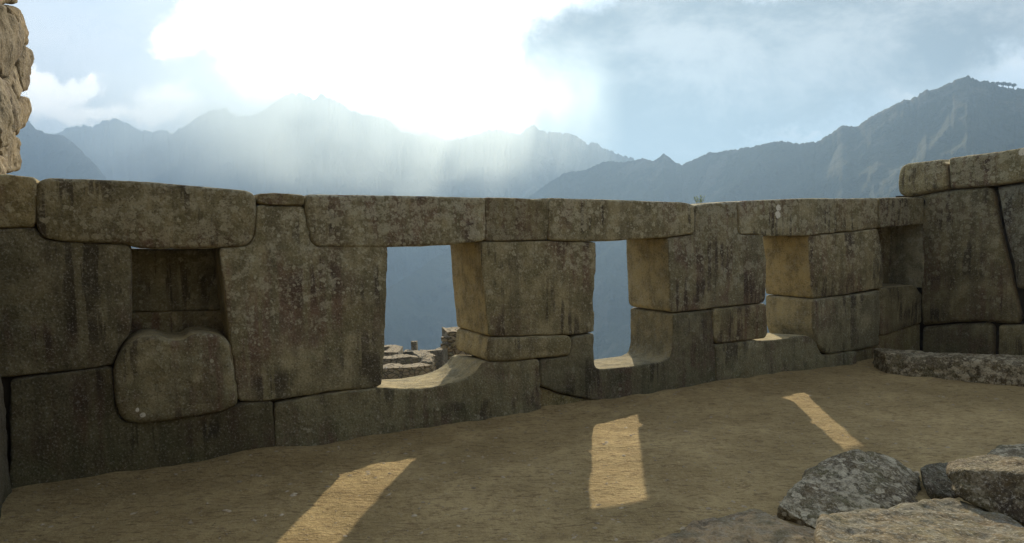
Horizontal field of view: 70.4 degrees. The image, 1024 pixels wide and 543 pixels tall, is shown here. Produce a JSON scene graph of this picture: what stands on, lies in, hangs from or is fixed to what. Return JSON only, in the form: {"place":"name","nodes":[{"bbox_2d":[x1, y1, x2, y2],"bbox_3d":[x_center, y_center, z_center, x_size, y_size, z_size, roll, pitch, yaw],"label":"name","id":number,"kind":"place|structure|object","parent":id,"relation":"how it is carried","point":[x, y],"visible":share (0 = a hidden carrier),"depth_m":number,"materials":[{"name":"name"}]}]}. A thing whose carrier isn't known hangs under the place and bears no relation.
{"place":"outdoors","nodes":[
{"label":"outdoors","id":0,"kind":"place"},
{"bbox_2d":[7,120,142,248],"bbox_3d":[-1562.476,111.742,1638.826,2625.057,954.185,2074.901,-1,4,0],"label":"mountain","id":1,"kind":"structure","parent":0,"point":[44,155],"depth_m":1673.94,"materials":[{"name":"blue"}]},
{"bbox_2d":[53,91,633,289],"bbox_3d":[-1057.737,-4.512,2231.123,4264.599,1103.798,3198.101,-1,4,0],"label":"mountain","id":2,"kind":"structure","parent":0,"point":[299,143],"depth_m":2045.68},
{"bbox_2d":[0,350,1023,542],"bbox_3d":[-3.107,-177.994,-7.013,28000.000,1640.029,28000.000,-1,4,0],"label":"ground","id":3,"kind":"structure","parent":0,"point":[530,519],"depth_m":5.68,"materials":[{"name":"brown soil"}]},
{"bbox_2d":[0,0,34,517],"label":"rubble wall","id":4,"kind":"structure","parent":3,"relation":"on","point":[17,58],"depth_m":6.25,"materials":[{"name":"stone"}]},
{"bbox_2d":[384,345,397,349],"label":"ruined wall","id":5,"kind":"structure","parent":3,"relation":"on","point":[386,347],"depth_m":42.52,"materials":[{"name":"stone"}]},
{"bbox_2d":[384,346,402,355],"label":"ruined wall","id":6,"kind":"structure","parent":3,"relation":"on","point":[392,350],"depth_m":37.61,"materials":[{"name":"stone"}]},
{"bbox_2d":[383,354,418,364],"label":"ruined wall","id":7,"kind":"structure","parent":3,"relation":"on","point":[403,359],"depth_m":30.61,"materials":[{"name":"stone"}]},
{"bbox_2d":[382,363,431,379],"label":"ruined wall","id":8,"kind":"structure","parent":3,"relation":"on","point":[395,371],"depth_m":24.66,"materials":[{"name":"stone"}]},
{"bbox_2d":[411,341,417,349],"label":"stone pillar","id":9,"kind":"structure","parent":3,"relation":"on","point":[414,345],"depth_m":41.34,"materials":[{"name":"grey stone"}]},
{"bbox_2d":[403,349,435,369],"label":"ruined wall","id":10,"kind":"structure","parent":3,"relation":"on","point":[417,353],"depth_m":38.07,"materials":[{"name":"stone"}]},
{"bbox_2d":[419,353,434,370],"bbox_3d":[-3.526,3.913,30.133,0.663,0.967,0.702,-1,4,0],"label":"stair stone","id":11,"kind":"object","parent":3,"relation":"on","point":[425,355],"visible":0.27,"depth_m":29.96,"materials":[{"name":"grey stone"}]},
{"bbox_2d":[420,358,434,371],"bbox_3d":[-3.288,3.875,28.230,0.560,0.958,0.733,-1,4,0],"label":"stair stone","id":12,"kind":"object","parent":3,"relation":"on","point":[430,361],"visible":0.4,"depth_m":27.92,"materials":[{"name":"grey stone"}]},
{"bbox_2d":[420,347,442,369],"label":"ruined wall","id":13,"kind":"structure","parent":3,"relation":"on","point":[437,352],"depth_m":40.38,"materials":[{"name":"stone"}]},
{"bbox_2d":[440,327,470,364],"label":"ruined wall","id":14,"kind":"structure","parent":3,"relation":"on","point":[448,344],"depth_m":21.23,"materials":[{"name":"stone"}]},
{"bbox_2d":[0,174,923,488],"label":"stone wall","id":15,"kind":"structure","parent":3,"relation":"on","point":[204,324],"depth_m":6.52,"materials":[{"name":"stone"}]},
{"bbox_2d":[694,195,704,203],"bbox_3d":[2.253,-0.859,8.713,0.145,0.160,0.079,0,4,21],"label":"plant","id":16,"kind":"object","parent":15,"relation":"on","point":[700,200],"depth_m":8.71,"materials":[{"name":"green plant"}]},
{"bbox_2d":[646,509,814,542],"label":"boulder","id":17,"kind":"object","parent":3,"relation":"on","point":[753,526],"visible":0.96,"depth_m":4.12,"materials":[{"name":"grey stone"}]},
{"bbox_2d":[777,449,920,527],"bbox_3d":[2.413,1.469,5.042,0.793,0.297,1.548,1,4,34],"label":"boulder","id":18,"kind":"object","parent":3,"relation":"on","point":[852,480],"visible":0.82,"depth_m":4.88,"materials":[{"name":"grey stone"}]},
{"bbox_2d":[813,498,1023,542],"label":"boulder","id":19,"kind":"object","parent":3,"relation":"on","point":[948,520],"visible":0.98,"depth_m":3.79,"materials":[{"name":"grey stone"}]},
{"bbox_2d":[920,462,957,498],"bbox_3d":[3.117,1.477,5.252,0.278,0.216,0.990,1,4,32],"label":"boulder","id":20,"kind":"object","parent":3,"relation":"on","point":[937,482],"visible":0.63,"depth_m":5.00,"materials":[{"name":"grey stone"}]},
{"bbox_2d":[872,348,1023,386],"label":"fallen block","id":21,"kind":"object","parent":3,"relation":"on","point":[1001,369],"depth_m":8.64,"materials":[{"name":"grey stone"}]},
{"bbox_2d":[889,148,1023,354],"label":"return wall","id":22,"kind":"structure","parent":3,"relation":"on","point":[957,258],"depth_m":9.69,"materials":[{"name":"stone"}]},
{"bbox_2d":[946,454,1023,523],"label":"boulder","id":23,"kind":"object","parent":3,"relation":"on","point":[991,483],"visible":0.98,"depth_m":4.15,"materials":[{"name":"grey stone"}]},
{"bbox_2d":[987,444,1023,457],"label":"boulder","id":24,"kind":"object","parent":3,"relation":"on","point":[1016,450],"visible":0.2,"depth_m":5.40,"materials":[{"name":"grey stone"}]},
{"bbox_2d":[4,0,1023,164],"label":"sky","id":25,"kind":"structure","parent":0,"point":[684,81],"materials":[{"name":"white"}]},
{"bbox_2d":[384,75,1023,359],"bbox_3d":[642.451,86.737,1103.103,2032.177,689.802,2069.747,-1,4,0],"label":"mountain","id":26,"kind":"structure","parent":0,"point":[871,157],"depth_m":1051.39,"materials":[{"name":"grey stone"}]}
]}

